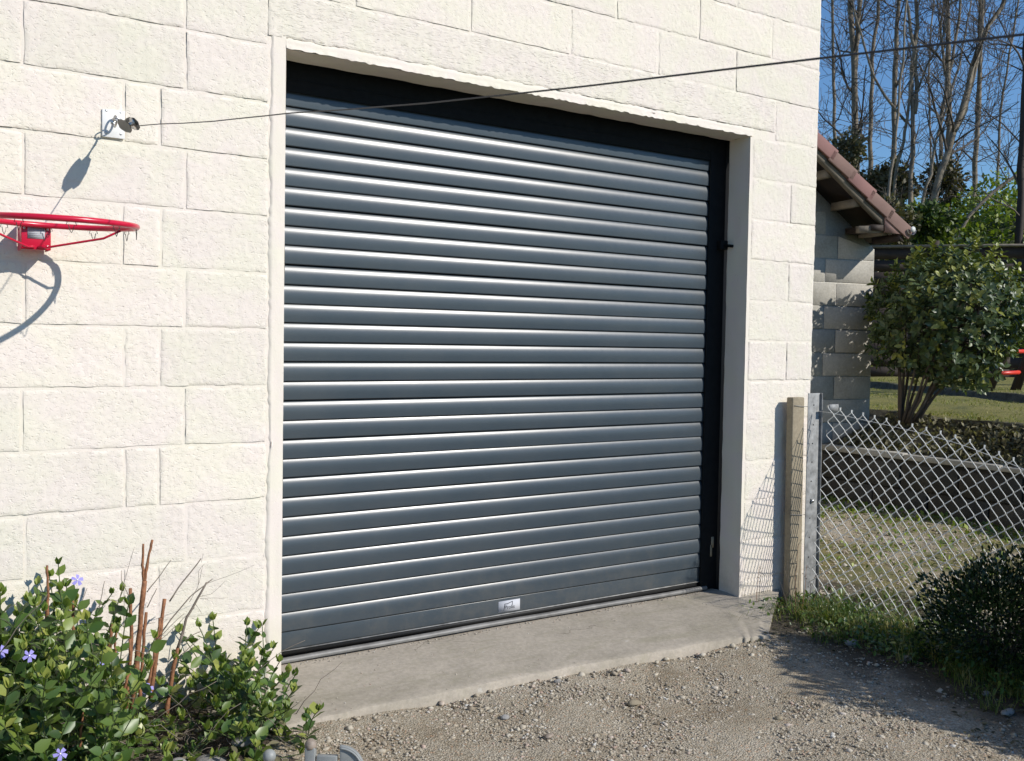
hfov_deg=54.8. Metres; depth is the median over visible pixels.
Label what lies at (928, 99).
bare tree
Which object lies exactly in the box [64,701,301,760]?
flower bed
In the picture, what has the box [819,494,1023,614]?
weeds
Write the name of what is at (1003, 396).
lawn
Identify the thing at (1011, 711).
stone
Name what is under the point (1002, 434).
bed cover
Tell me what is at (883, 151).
sky
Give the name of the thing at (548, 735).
stone
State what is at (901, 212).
ivy clump
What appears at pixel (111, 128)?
wall bracket
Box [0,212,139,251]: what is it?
basketball hoop
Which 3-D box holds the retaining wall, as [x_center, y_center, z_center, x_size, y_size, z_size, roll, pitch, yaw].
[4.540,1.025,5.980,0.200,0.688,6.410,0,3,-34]
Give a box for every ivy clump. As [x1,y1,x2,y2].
[827,125,871,168]
[859,153,922,207]
[869,193,923,244]
[899,198,967,244]
[918,149,972,207]
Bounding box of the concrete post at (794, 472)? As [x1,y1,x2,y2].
[783,397,807,602]
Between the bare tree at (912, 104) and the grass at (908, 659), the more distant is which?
the bare tree at (912, 104)
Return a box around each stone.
[501,714,508,719]
[544,733,553,738]
[627,699,641,705]
[845,639,856,645]
[1000,708,1014,715]
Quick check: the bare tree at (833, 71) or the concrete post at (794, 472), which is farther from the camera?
the bare tree at (833, 71)
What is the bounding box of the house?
[0,0,820,718]
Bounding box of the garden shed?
[810,130,916,486]
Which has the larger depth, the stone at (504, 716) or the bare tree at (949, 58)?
the bare tree at (949, 58)
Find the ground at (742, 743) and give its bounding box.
[271,499,1023,760]
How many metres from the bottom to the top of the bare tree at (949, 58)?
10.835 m
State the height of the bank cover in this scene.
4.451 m
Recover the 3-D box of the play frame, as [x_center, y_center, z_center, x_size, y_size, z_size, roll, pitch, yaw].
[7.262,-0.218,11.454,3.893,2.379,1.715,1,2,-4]
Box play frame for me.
[986,299,1023,390]
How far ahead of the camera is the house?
3.42 m
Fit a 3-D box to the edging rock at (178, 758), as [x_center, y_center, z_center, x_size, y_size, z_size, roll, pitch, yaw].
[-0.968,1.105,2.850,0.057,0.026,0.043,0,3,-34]
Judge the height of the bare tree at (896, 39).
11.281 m
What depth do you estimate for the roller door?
4.24 m
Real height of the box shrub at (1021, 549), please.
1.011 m
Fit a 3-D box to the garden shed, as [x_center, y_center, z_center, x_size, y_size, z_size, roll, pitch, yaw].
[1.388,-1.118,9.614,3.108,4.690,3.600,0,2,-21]
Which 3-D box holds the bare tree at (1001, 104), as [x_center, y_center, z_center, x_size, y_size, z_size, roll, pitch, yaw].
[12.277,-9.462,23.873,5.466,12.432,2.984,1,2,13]
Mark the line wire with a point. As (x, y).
(893, 49)
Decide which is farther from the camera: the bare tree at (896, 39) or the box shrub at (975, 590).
the bare tree at (896, 39)
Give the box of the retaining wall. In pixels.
[821,444,1023,530]
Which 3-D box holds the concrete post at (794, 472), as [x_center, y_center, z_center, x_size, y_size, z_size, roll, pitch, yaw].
[1.462,0.718,5.063,0.158,1.267,0.055,0,3,-34]
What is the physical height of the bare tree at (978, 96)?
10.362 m
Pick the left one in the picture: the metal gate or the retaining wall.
the metal gate
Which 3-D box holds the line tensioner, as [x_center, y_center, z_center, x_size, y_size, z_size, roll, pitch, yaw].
[-1.212,-0.797,3.081,0.043,0.068,0.191,-1,3,-40]
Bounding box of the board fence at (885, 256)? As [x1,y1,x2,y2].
[871,241,1023,377]
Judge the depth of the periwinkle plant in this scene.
2.84 m
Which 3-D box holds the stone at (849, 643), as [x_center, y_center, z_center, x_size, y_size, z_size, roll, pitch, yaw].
[1.501,1.160,4.364,0.081,0.026,0.041,0,3,-34]
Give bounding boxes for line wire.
[135,33,1023,126]
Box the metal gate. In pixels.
[263,738,362,760]
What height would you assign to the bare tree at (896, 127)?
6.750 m
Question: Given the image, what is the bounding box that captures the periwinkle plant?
[0,556,341,760]
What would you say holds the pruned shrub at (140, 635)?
on the flower bed at (217, 742)
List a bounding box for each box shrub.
[908,543,1023,685]
[1012,547,1023,593]
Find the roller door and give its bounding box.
[281,61,732,663]
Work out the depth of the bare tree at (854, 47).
21.44 m
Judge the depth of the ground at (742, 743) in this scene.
3.60 m
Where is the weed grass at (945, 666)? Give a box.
[758,577,1023,702]
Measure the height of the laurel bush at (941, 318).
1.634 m
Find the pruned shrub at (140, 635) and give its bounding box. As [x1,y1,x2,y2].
[45,540,253,746]
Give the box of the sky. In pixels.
[818,0,1023,216]
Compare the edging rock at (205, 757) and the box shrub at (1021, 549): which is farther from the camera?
the box shrub at (1021, 549)
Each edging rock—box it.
[173,757,185,760]
[196,754,225,760]
[231,736,251,746]
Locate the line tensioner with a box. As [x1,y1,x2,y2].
[112,117,139,132]
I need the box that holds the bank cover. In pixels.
[874,167,1023,367]
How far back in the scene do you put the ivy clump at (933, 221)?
18.05 m
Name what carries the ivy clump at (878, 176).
on the bank cover
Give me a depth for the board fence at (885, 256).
15.24 m
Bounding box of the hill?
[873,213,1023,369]
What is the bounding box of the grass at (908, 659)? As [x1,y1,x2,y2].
[742,589,1023,751]
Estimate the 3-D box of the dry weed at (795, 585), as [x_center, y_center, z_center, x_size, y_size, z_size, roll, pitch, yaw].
[1.354,0.961,4.831,0.318,0.390,0.251,0,3,-34]
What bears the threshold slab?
on the ground at (742, 743)
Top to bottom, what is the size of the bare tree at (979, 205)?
6.914 m
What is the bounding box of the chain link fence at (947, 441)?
[811,406,1023,654]
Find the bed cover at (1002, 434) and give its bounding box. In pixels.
[834,411,1023,467]
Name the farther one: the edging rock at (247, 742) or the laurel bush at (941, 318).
the laurel bush at (941, 318)
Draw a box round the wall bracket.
[102,109,124,138]
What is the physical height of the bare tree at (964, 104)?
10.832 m
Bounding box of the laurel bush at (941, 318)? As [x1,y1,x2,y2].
[862,229,1023,423]
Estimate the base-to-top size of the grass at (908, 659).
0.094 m
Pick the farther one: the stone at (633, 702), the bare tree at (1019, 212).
the bare tree at (1019, 212)
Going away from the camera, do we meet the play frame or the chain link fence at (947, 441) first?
the chain link fence at (947, 441)
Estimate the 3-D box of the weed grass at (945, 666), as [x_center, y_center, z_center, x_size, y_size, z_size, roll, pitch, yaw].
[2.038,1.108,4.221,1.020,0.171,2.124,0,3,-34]
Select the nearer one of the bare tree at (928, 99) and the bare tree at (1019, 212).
the bare tree at (1019, 212)
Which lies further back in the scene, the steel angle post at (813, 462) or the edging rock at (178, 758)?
the steel angle post at (813, 462)
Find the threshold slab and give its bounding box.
[205,586,778,731]
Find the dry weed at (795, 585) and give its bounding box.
[756,543,822,614]
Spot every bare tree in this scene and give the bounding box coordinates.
[818,0,890,163]
[818,0,926,190]
[818,0,979,240]
[819,0,928,177]
[838,0,958,173]
[849,0,965,271]
[856,0,1022,241]
[858,0,1013,172]
[881,0,1023,207]
[882,0,1023,218]
[902,0,1023,243]
[904,0,1023,209]
[912,79,1021,237]
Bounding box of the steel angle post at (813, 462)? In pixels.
[803,393,838,598]
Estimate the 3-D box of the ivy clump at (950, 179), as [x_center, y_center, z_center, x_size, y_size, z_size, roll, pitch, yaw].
[9.063,-4.176,20.798,0.984,1.311,1.150,-1,3,-45]
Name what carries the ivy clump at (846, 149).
attached to the bare tree at (854, 47)
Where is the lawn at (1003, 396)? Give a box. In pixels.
[826,376,1023,466]

